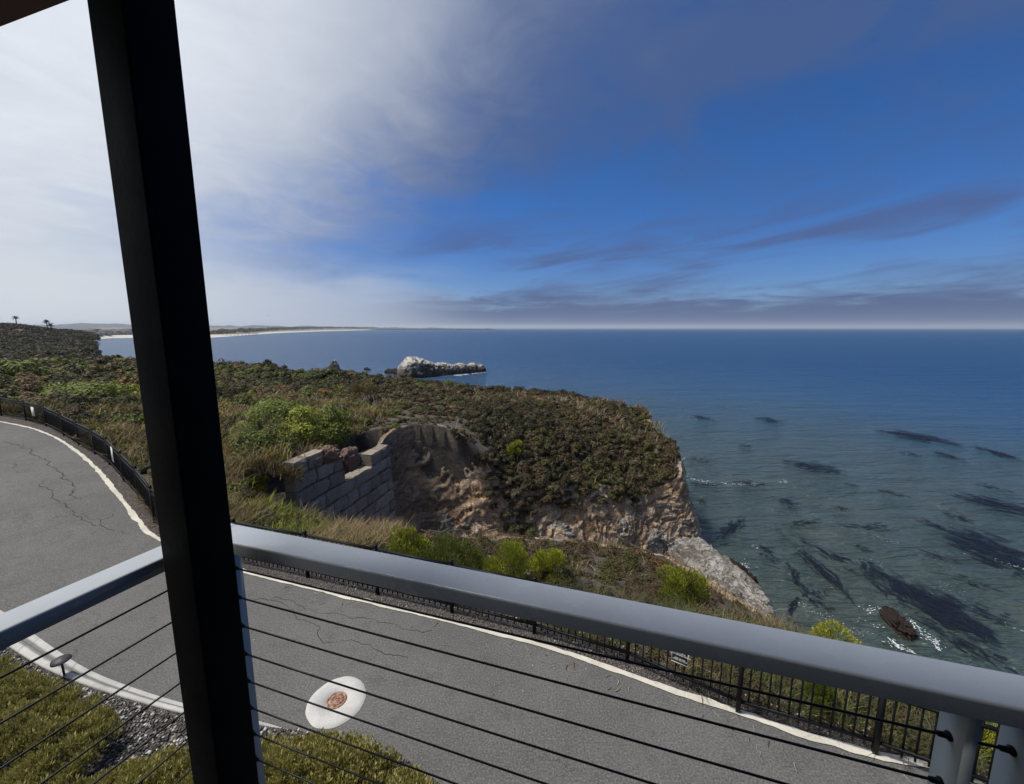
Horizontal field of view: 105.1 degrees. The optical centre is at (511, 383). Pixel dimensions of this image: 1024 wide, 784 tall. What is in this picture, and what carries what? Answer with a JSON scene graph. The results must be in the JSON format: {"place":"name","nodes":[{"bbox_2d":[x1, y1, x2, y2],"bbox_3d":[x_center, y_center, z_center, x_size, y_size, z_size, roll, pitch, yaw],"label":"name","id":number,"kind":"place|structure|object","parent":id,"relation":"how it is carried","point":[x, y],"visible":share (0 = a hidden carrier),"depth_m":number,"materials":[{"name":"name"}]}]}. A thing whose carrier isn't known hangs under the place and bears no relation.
{"place":"outdoors","nodes":[
{"label":"outdoors","id":0,"kind":"place"},
{"bbox_2d":[0,647,439,783],"bbox_3d":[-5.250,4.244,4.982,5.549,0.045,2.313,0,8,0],"label":"planter chips","id":1,"kind":"object","parent":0,"point":[161,737],"visible":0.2,"depth_m":4.78,"materials":[{"name":"grey gravel"}]},
{"bbox_2d":[0,653,127,783],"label":"ground cover shrub","id":2,"kind":"object","parent":1,"relation":"on","point":[20,686],"visible":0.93,"depth_m":4.49,"materials":[{"name":"green plant"}]},
{"bbox_2d":[81,728,436,783],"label":"ground cover shrub","id":3,"kind":"object","parent":1,"relation":"on","point":[174,768],"visible":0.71,"depth_m":4.04,"materials":[{"name":"green plant"}]},
{"bbox_2d":[86,327,365,334],"bbox_3d":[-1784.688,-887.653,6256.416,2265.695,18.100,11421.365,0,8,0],"label":"coastal plain","id":4,"kind":"structure","parent":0,"point":[215,329],"depth_m":2008.76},
{"bbox_2d":[81,329,99,334],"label":"town house","id":5,"kind":"structure","parent":4,"relation":"on","point":[90,330],"depth_m":742.37,"materials":[{"name":"grey"}]},
{"bbox_2d":[99,330,110,335],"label":"town house","id":6,"kind":"structure","parent":4,"relation":"on","point":[106,333],"depth_m":793.05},
{"bbox_2d":[112,331,120,334],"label":"town house","id":7,"kind":"structure","parent":4,"relation":"on","point":[116,332],"depth_m":853.27,"materials":[{"name":"grey"}]},
{"bbox_2d":[118,330,131,334],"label":"town house","id":8,"kind":"structure","parent":4,"relation":"on","point":[125,332],"depth_m":868.53,"materials":[{"name":"grey"}]},
{"bbox_2d":[113,326,377,332],"bbox_3d":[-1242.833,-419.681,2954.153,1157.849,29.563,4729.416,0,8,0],"label":"trees","id":9,"kind":"object","parent":4,"relation":"on","point":[241,330],"visible":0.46,"depth_m":1594.25,"materials":[{"name":"green plant"}]},
{"bbox_2d":[101,329,392,337],"bbox_3d":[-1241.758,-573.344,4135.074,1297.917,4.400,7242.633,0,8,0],"label":"beach","id":10,"kind":"structure","parent":0,"point":[114,336],"depth_m":1132.99,"materials":[{"name":"beige sand"}]},
{"bbox_2d":[101,329,391,338],"bbox_3d":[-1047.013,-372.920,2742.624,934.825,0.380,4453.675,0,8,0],"label":"surf","id":11,"kind":"structure","parent":10,"relation":"on","point":[220,336],"depth_m":879.21,"materials":[{"name":"liquid"}]},
{"bbox_2d":[32,323,489,329],"bbox_3d":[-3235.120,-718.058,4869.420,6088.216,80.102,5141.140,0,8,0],"label":"hills","id":12,"kind":"structure","parent":0,"point":[77,326],"depth_m":3662.72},
{"bbox_2d":[0,422,977,783],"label":"road","id":13,"kind":"structure","parent":0,"point":[48,544],"depth_m":5.71,"materials":[{"name":"grey asphalt"}]},
{"bbox_2d":[0,0,68,26],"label":"house","id":14,"kind":"structure","parent":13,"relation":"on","point":[12,11],"depth_m":1.05,"materials":[{"name":"brown wood"}]},
{"bbox_2d":[0,523,234,783],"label":"balcony railing","id":15,"kind":"object","parent":14,"relation":"attached to","point":[25,621],"visible":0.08,"depth_m":1.06,"materials":[{"name":"metal"}]},
{"bbox_2d":[87,0,258,783],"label":"balcony post","id":16,"kind":"object","parent":14,"relation":"on","point":[138,65],"visible":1,"depth_m":1.07,"materials":[{"name":"black metal"}]},
{"bbox_2d":[231,525,1023,783],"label":"balcony railing","id":17,"kind":"object","parent":14,"relation":"attached to","point":[965,700],"visible":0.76,"depth_m":0.94,"materials":[{"name":"metal"}]},
{"bbox_2d":[0,610,281,727],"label":"concrete gutter","id":18,"kind":"object","parent":13,"relation":"on","point":[32,647],"visible":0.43,"depth_m":5.61,"materials":[{"name":"grey concrete"}]},
{"bbox_2d":[50,654,71,676],"bbox_3d":[-6.398,4.032,5.578,0.215,0.301,0.216,0,8,0],"label":"path lamp","id":19,"kind":"object","parent":18,"relation":"on","point":[61,660],"visible":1,"depth_m":5.55,"materials":[{"name":"grey metal"}]},
{"bbox_2d":[7,442,431,656],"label":"road cracks","id":20,"kind":"object","parent":13,"relation":"on","point":[72,491],"visible":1,"depth_m":10.21,"materials":[{"name":"black asphalt"}]},
{"bbox_2d":[306,676,365,728],"bbox_3d":[-2.374,4.281,5.307,0.758,0.016,0.756,0,8,0],"label":"valve cover","id":21,"kind":"object","parent":13,"relation":"on","point":[347,701],"visible":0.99,"depth_m":5.27,"materials":[{"name":"concrete"}]},
{"bbox_2d":[0,421,984,783],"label":"road edge line","id":22,"kind":"object","parent":13,"relation":"on","point":[856,749],"visible":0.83,"depth_m":5.60,"materials":[{"name":"paint"}]},
{"bbox_2d":[8,328,987,776],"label":"bluff terrain","id":23,"kind":"structure","parent":0,"point":[446,448],"depth_m":25.58,"materials":[{"name":"soil"}]},
{"bbox_2d":[0,358,53,376],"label":"shrub","id":24,"kind":"object","parent":23,"relation":"on","point":[23,367],"visible":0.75,"depth_m":41.62,"materials":[{"name":"green plant"}]},
{"bbox_2d":[0,322,122,361],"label":"hill scrub","id":25,"kind":"object","parent":23,"relation":"on","point":[37,345],"visible":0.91,"depth_m":171.80,"materials":[{"name":"green plant"}]},
{"bbox_2d":[39,379,139,398],"bbox_3d":[-29.636,0.624,27.173,5.225,1.856,4.823,0,8,0],"label":"shrub","id":26,"kind":"object","parent":23,"relation":"on","point":[91,388],"visible":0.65,"depth_m":26.54,"materials":[{"name":"green plant"}]},
{"bbox_2d":[107,354,120,359],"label":"skyline bush","id":27,"kind":"object","parent":23,"relation":"on","point":[117,356],"visible":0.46,"depth_m":77.15,"materials":[{"name":"green plant"}]},
{"bbox_2d":[116,384,139,393],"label":"shrub","id":28,"kind":"object","parent":23,"relation":"on","point":[137,388],"visible":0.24,"depth_m":30.01,"materials":[{"name":"green plant"}]},
{"bbox_2d":[231,360,258,365],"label":"skyline bush","id":29,"kind":"object","parent":23,"relation":"on","point":[243,362],"visible":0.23,"depth_m":67.69,"materials":[{"name":"green plant"}]},
{"bbox_2d":[231,437,261,450],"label":"grey shrub","id":30,"kind":"object","parent":23,"relation":"on","point":[238,441],"visible":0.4,"depth_m":15.75,"materials":[{"name":"green plant"}]},
{"bbox_2d":[236,421,257,428],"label":"green shrub","id":31,"kind":"object","parent":23,"relation":"on","point":[243,423],"visible":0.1,"depth_m":21.10,"materials":[{"name":"green plant"}]},
{"bbox_2d":[240,472,269,493],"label":"green shrub","id":32,"kind":"object","parent":23,"relation":"on","point":[261,486],"visible":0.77,"depth_m":15.22,"materials":[{"name":"green plant"}]},
{"bbox_2d":[227,407,300,461],"bbox_3d":[-10.710,2.039,16.727,2.919,2.160,2.691,8,11,44],"label":"green shrub","id":33,"kind":"object","parent":23,"relation":"on","point":[268,436],"visible":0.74,"depth_m":16.41,"materials":[{"name":"green plant"}]},
{"bbox_2d":[254,359,277,366],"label":"skyline bush","id":34,"kind":"object","parent":23,"relation":"on","point":[268,362],"visible":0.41,"depth_m":66.64,"materials":[{"name":"green plant"}]},
{"bbox_2d":[242,395,312,421],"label":"green shrub","id":35,"kind":"object","parent":23,"relation":"on","point":[275,406],"visible":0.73,"depth_m":24.39,"materials":[{"name":"green plant"}]},
{"bbox_2d":[275,405,329,453],"bbox_3d":[-10.143,2.143,18.846,2.444,2.311,2.980,-3,9,-20],"label":"green shrub","id":36,"kind":"object","parent":23,"relation":"on","point":[305,424],"visible":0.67,"depth_m":18.60,"materials":[{"name":"green plant"}]},
{"bbox_2d":[299,367,344,381],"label":"green shrub","id":37,"kind":"object","parent":23,"relation":"on","point":[318,373],"visible":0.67,"depth_m":51.70,"materials":[{"name":"green plant"}]},
{"bbox_2d":[309,401,354,447],"bbox_3d":[-9.713,2.071,21.147,2.589,2.462,2.499,0,8,0],"label":"green shrub","id":38,"kind":"object","parent":23,"relation":"on","point":[336,419],"visible":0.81,"depth_m":20.67,"materials":[{"name":"green plant"}]},
{"bbox_2d":[323,404,353,416],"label":"grey shrub","id":39,"kind":"object","parent":23,"relation":"on","point":[344,408],"visible":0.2,"depth_m":25.98,"materials":[{"name":"green plant"}]},
{"bbox_2d":[283,444,397,529],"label":"retaining wall","id":40,"kind":"structure","parent":23,"relation":"on","point":[366,487],"depth_m":17.52,"materials":[{"name":"stone"}]},
{"bbox_2d":[320,445,340,463],"bbox_3d":[-7.817,2.982,16.727,0.947,0.809,0.738,-5,10,-33],"label":"loose block","id":41,"kind":"object","parent":40,"relation":"on","point":[332,453],"depth_m":16.50,"materials":[{"name":"red stone"}]},
{"bbox_2d":[340,446,359,471],"bbox_3d":[-7.347,3.398,17.794,0.815,1.150,0.909,0,8,0],"label":"loose block","id":42,"kind":"object","parent":40,"relation":"on","point":[350,458],"depth_m":17.54,"materials":[{"name":"red stone"}]},
{"bbox_2d":[349,378,377,398],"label":"tussock","id":43,"kind":"object","parent":23,"relation":"on","point":[355,388],"visible":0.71,"depth_m":37.99,"materials":[{"name":"green plant"}]},
{"bbox_2d":[387,518,433,557],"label":"round bush","id":44,"kind":"object","parent":23,"relation":"on","point":[413,543],"visible":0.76,"depth_m":9.28,"materials":[{"name":"green plant"}]},
{"bbox_2d":[414,531,486,568],"bbox_3d":[-1.318,3.878,8.816,1.752,1.125,1.594,-7,10,-39],"label":"feathery bush","id":45,"kind":"object","parent":23,"relation":"on","point":[461,554],"visible":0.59,"depth_m":8.77,"materials":[{"name":"green plant"}]},
{"bbox_2d":[0,415,925,761],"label":"gravel verge","id":46,"kind":"structure","parent":23,"relation":"on","point":[110,473],"depth_m":7.00,"materials":[{"name":"grey gravel"}]},
{"bbox_2d":[56,432,986,777],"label":"gravel chips","id":47,"kind":"object","parent":46,"relation":"on","point":[536,634],"visible":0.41,"depth_m":6.34,"materials":[{"name":"grey gravel"}]},
{"bbox_2d":[0,355,992,773],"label":"coastal scrub","id":48,"kind":"object","parent":23,"relation":"on","point":[538,413],"visible":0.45,"depth_m":31.30,"materials":[{"name":"green plant"}]},
{"bbox_2d":[1,377,992,783],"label":"dry grass","id":49,"kind":"structure","parent":23,"relation":"on","point":[255,461],"depth_m":11.63,"materials":[{"name":"brown plant"}]},
{"bbox_2d":[0,398,1000,783],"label":"iron fence","id":50,"kind":"object","parent":23,"relation":"on","point":[130,474],"visible":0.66,"depth_m":6.32,"materials":[{"name":"black metal"}]},
{"bbox_2d":[670,651,689,666],"bbox_3d":[2.334,3.774,5.444,0.264,0.251,0.009,5,10,32],"label":"fence sign","id":51,"kind":"object","parent":50,"relation":"attached to","point":[681,659],"visible":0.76,"depth_m":5.44,"materials":[{"name":"white metal"}]},
{"bbox_2d":[481,538,529,577],"bbox_3d":[-0.174,3.893,8.609,1.136,1.132,1.298,0,8,0],"label":"feathery bush","id":52,"kind":"object","parent":23,"relation":"on","point":[516,555],"visible":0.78,"depth_m":8.47,"materials":[{"name":"green plant"}]},
{"bbox_2d":[505,439,522,454],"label":"yellow shrub","id":53,"kind":"object","parent":23,"relation":"on","point":[511,447],"visible":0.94,"depth_m":29.54,"materials":[{"name":"green plant"}]},
{"bbox_2d":[524,544,566,581],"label":"feathery bush","id":54,"kind":"object","parent":23,"relation":"on","point":[550,557],"visible":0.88,"depth_m":9.15,"materials":[{"name":"green plant"}]},
{"bbox_2d":[284,528,911,782],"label":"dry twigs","id":55,"kind":"object","parent":23,"relation":"on","point":[663,657],"visible":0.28,"depth_m":6.19,"materials":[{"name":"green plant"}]},
{"bbox_2d":[656,559,709,610],"bbox_3d":[3.785,4.439,8.653,1.238,1.204,1.155,0,8,0],"label":"upright bush","id":56,"kind":"object","parent":23,"relation":"on","point":[682,579],"visible":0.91,"depth_m":8.47,"materials":[{"name":"green plant"}]},
{"bbox_2d":[797,681,841,726],"bbox_3d":[4.145,4.221,5.261,0.613,0.621,0.532,0,8,0],"label":"grass clump","id":57,"kind":"object","parent":23,"relation":"on","point":[829,691],"visible":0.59,"depth_m":5.24,"materials":[{"name":"green plant"}]},
{"bbox_2d":[808,619,861,644],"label":"round bush","id":58,"kind":"object","parent":23,"relation":"on","point":[820,626],"visible":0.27,"depth_m":8.25,"materials":[{"name":"green plant"}]},
{"bbox_2d":[979,721,997,761],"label":"leafy bush","id":59,"kind":"object","parent":23,"relation":"on","point":[989,736],"visible":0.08,"depth_m":4.79,"materials":[{"name":"green plant"}]},
{"bbox_2d":[0,0,1023,328],"label":"sky","id":60,"kind":"structure","parent":0,"point":[356,163],"materials":[{"name":"blue"}]},
{"bbox_2d":[358,419,701,555],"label":"headland cliff","id":61,"kind":"structure","parent":0,"point":[424,500],"depth_m":26.91,"materials":[{"name":"beige stone"}]},
{"bbox_2d":[428,513,451,533],"bbox_3d":[-4.752,9.416,24.865,2.344,2.757,1.114,0,8,0],"label":"pale rock","id":62,"kind":"object","parent":61,"relation":"on","point":[445,524],"visible":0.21,"depth_m":24.51,"materials":[{"name":"grey stone"}]},
{"bbox_2d":[548,519,576,537],"bbox_3d":[2.511,10.699,27.877,4.204,2.354,1.301,-1,8,-6],"label":"pale rock","id":63,"kind":"object","parent":61,"relation":"on","point":[566,526],"visible":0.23,"depth_m":27.53,"materials":[{"name":"grey stone"}]},
{"bbox_2d":[614,518,627,537],"bbox_3d":[8.121,12.199,30.234,2.760,4.088,1.238,-3,9,-19],"label":"pale rock","id":64,"kind":"object","parent":61,"relation":"on","point":[623,522],"visible":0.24,"depth_m":29.80,"materials":[{"name":"grey stone"}]},
{"bbox_2d":[646,527,664,553],"bbox_3d":[10.668,12.921,31.498,2.917,3.300,1.293,2,8,15],"label":"pale rock","id":65,"kind":"object","parent":61,"relation":"on","point":[656,536],"visible":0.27,"depth_m":30.82,"materials":[{"name":"grey stone"}]},
{"bbox_2d":[667,536,674,546],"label":"pale rock","id":66,"kind":"object","parent":61,"relation":"on","point":[671,541],"visible":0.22,"depth_m":31.70,"materials":[{"name":"grey stone"}]},
{"bbox_2d":[94,328,1023,725],"bbox_3d":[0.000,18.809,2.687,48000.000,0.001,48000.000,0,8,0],"label":"sea","id":67,"kind":"structure","parent":0,"point":[846,402],"depth_m":73.40,"materials":[{"name":"liquid"}]},
{"bbox_2d":[210,333,255,335],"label":"pier","id":68,"kind":"structure","parent":67,"relation":"in","point":[231,333],"depth_m":945.92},
{"bbox_2d":[326,359,339,369],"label":"pale sea rock","id":69,"kind":"object","parent":67,"relation":"in","point":[334,364],"visible":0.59,"depth_m":170.60,"materials":[{"name":"grey stone"}]},
{"bbox_2d":[384,368,396,374],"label":"sea rock","id":70,"kind":"object","parent":67,"relation":"in","point":[391,371],"visible":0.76,"depth_m":163.60,"materials":[{"name":"grey stone"}]},
{"bbox_2d":[397,356,485,377],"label":"sea stack","id":71,"kind":"object","parent":67,"relation":"in","point":[414,367],"visible":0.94,"depth_m":155.17,"materials":[{"name":"grey stone"}]},
{"bbox_2d":[715,519,745,544],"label":"kelp patch","id":72,"kind":"object","parent":67,"relation":"on","point":[733,527],"visible":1,"depth_m":37.39,"materials":[{"name":"blue plant"}]},
{"bbox_2d":[454,372,1023,653],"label":"sea foam","id":73,"kind":"object","parent":67,"relation":"on","point":[898,645],"visible":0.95,"depth_m":24.64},
{"bbox_2d":[729,558,748,571],"bbox_3d":[17.287,14.737,31.395,1.394,1.596,3.208,-7,11,-40],"label":"shore rock","id":74,"kind":"object","parent":67,"relation":"in","point":[739,565],"visible":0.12,"depth_m":30.71,"materials":[{"name":"stone"}]},
{"bbox_2d":[732,479,763,486],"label":"kelp patch","id":75,"kind":"object","parent":67,"relation":"on","point":[749,482],"visible":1,"depth_m":48.40,"materials":[{"name":"plant"}]},
{"bbox_2d":[740,568,757,583],"bbox_3d":[17.560,14.945,29.793,1.502,1.513,2.277,-7,10,-39],"label":"shore rock","id":76,"kind":"object","parent":67,"relation":"in","point":[750,575],"visible":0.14,"depth_m":29.31,"materials":[{"name":"stone"}]},
{"bbox_2d":[759,545,776,563],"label":"kelp patch","id":77,"kind":"object","parent":67,"relation":"on","point":[768,550],"visible":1,"depth_m":33.56,"materials":[{"name":"teal plant"}]},
{"bbox_2d":[769,495,798,506],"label":"kelp patch","id":78,"kind":"object","parent":67,"relation":"on","point":[790,503],"visible":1,"depth_m":43.27,"materials":[{"name":"black plant"}]},
{"bbox_2d":[785,561,804,588],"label":"kelp patch","id":79,"kind":"object","parent":67,"relation":"on","point":[796,582],"visible":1,"depth_m":29.97,"materials":[{"name":"plant"}]},
{"bbox_2d":[788,591,803,616],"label":"kelp patch","id":80,"kind":"object","parent":67,"relation":"on","point":[791,605],"visible":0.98,"depth_m":27.14,"materials":[{"name":"plant"}]},
{"bbox_2d":[790,520,816,526],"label":"kelp patch","id":81,"kind":"object","parent":67,"relation":"on","point":[807,522],"visible":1,"depth_m":38.58,"materials":[{"name":"plant"}]},
{"bbox_2d":[783,460,838,472],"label":"kelp patch","id":82,"kind":"object","parent":67,"relation":"on","point":[814,467],"visible":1,"depth_m":54.16,"materials":[{"name":"black plant"}]},
{"bbox_2d":[799,583,831,612],"bbox_3d":[21.584,15.196,27.647,1.840,0.105,3.824,3,9,21],"label":"kelp patch","id":83,"kind":"object","parent":67,"relation":"on","point":[813,593],"visible":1,"depth_m":28.19,"materials":[{"name":"plant"}]},
{"bbox_2d":[800,537,842,561],"bbox_3d":[26.712,14.346,33.587,1.414,0.106,6.331,-1,8,-4],"label":"kelp patch","id":84,"kind":"object","parent":67,"relation":"on","point":[825,552],"visible":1,"depth_m":33.14,"materials":[{"name":"teal plant"}]},
{"bbox_2d":[804,557,845,591],"bbox_3d":[24.613,14.529,32.324,1.797,0.109,11.162,1,8,5],"label":"kelp patch","id":85,"kind":"object","parent":67,"relation":"on","point":[830,578],"visible":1,"depth_m":30.59,"materials":[{"name":"plant"}]},
{"bbox_2d":[830,551,865,567],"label":"kelp patch","id":86,"kind":"object","parent":67,"relation":"on","point":[842,557],"visible":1,"depth_m":32.66,"materials":[{"name":"plant"}]},
{"bbox_2d":[844,522,889,530],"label":"kelp patch","id":87,"kind":"object","parent":67,"relation":"on","point":[867,528],"visible":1,"depth_m":37.77,"materials":[{"name":"plant"}]},
{"bbox_2d":[860,561,887,597],"bbox_3d":[27.679,14.826,30.247,0.995,0.110,5.524,4,9,28],"label":"kelp patch","id":88,"kind":"object","parent":67,"relation":"on","point":[864,566],"visible":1,"depth_m":30.59,"materials":[{"name":"plant"}]},
{"bbox_2d":[877,606,918,641],"bbox_3d":[24.961,15.678,25.480,1.413,1.403,3.531,3,9,17],"label":"wave rock","id":89,"kind":"object","parent":67,"relation":"in","point":[902,627],"visible":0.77,"depth_m":25.04,"materials":[{"name":"brown stone"}]},
{"bbox_2d":[866,561,948,618],"bbox_3d":[28.597,15.012,28.937,3.383,0.109,6.884,2,8,14],"label":"kelp patch","id":90,"kind":"object","parent":67,"relation":"on","point":[900,587],"visible":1,"depth_m":28.75,"materials":[{"name":"plant"}]},
{"bbox_2d":[887,429,963,445],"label":"kelp patch","id":91,"kind":"object","parent":67,"relation":"on","point":[917,435],"visible":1,"depth_m":68.59,"materials":[{"name":"plant"}]},
{"bbox_2d":[914,519,944,529],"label":"kelp patch","id":92,"kind":"object","parent":67,"relation":"on","point":[938,526],"visible":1,"depth_m":38.01,"materials":[{"name":"black plant"}]},
{"bbox_2d":[919,549,960,563],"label":"kelp patch","id":93,"kind":"object","parent":67,"relation":"on","point":[934,554],"visible":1,"depth_m":33.13,"materials":[{"name":"teal plant"}]},
{"bbox_2d":[933,450,958,459],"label":"kelp patch","id":94,"kind":"object","parent":67,"relation":"on","point":[948,455],"visible":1,"depth_m":58.88,"materials":[{"name":"plant"}]},
{"bbox_2d":[893,583,1006,659],"bbox_3d":[29.260,15.336,26.675,4.848,0.111,8.287,0,8,0],"label":"kelp patch","id":95,"kind":"object","parent":67,"relation":"on","point":[944,608],"visible":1,"depth_m":25.98,"materials":[{"name":"plant"}]},
{"bbox_2d":[908,615,1017,673],"bbox_3d":[27.403,15.727,23.938,2.097,0.110,5.396,0,8,0],"label":"kelp patch","id":96,"kind":"object","parent":67,"relation":"on","point":[963,641],"visible":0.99,"depth_m":23.62,"materials":[{"name":"black plant"}]},
{"bbox_2d":[952,574,989,588],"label":"kelp patch","id":97,"kind":"object","parent":67,"relation":"on","point":[969,583],"visible":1,"depth_m":29.32,"materials":[{"name":"plant"}]},
{"bbox_2d":[944,526,1023,568],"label":"kelp patch","id":98,"kind":"object","parent":67,"relation":"on","point":[1008,559],"visible":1,"depth_m":33.95,"materials":[{"name":"plant"}]},
{"bbox_2d":[958,491,1023,517],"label":"kelp patch","id":99,"kind":"object","parent":67,"relation":"on","point":[991,501],"visible":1,"depth_m":42.70,"materials":[{"name":"black plant"}]},
{"bbox_2d":[972,603,1011,625],"bbox_3d":[32.060,15.387,26.313,2.566,0.111,2.302,0,8,0],"label":"kelp patch","id":100,"kind":"object","parent":67,"relation":"on","point":[998,621],"visible":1,"depth_m":25.98,"materials":[{"name":"plant"}]},
{"bbox_2d":[972,445,1015,457],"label":"kelp patch","id":101,"kind":"object","parent":67,"relation":"on","point":[994,452],"visible":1,"depth_m":60.05,"materials":[{"name":"black plant"}]},
{"bbox_2d":[996,561,1023,574],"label":"kelp patch","id":102,"kind":"object","parent":67,"relation":"on","point":[1018,573],"visible":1,"depth_m":31.10,"materials":[{"name":"blue plant"}]},
{"bbox_2d":[480,536,774,623],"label":"cliff","id":103,"kind":"structure","parent":0,"point":[688,568],"depth_m":13.43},
{"bbox_2d":[668,536,780,623],"bbox_3d":[6.752,6.542,12.995,2.031,1.658,4.797,0,8,0],"label":"pale rock","id":104,"kind":"object","parent":103,"relation":"on","point":[736,580],"visible":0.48,"depth_m":12.54,"materials":[{"name":"grey stone"}]}
]}

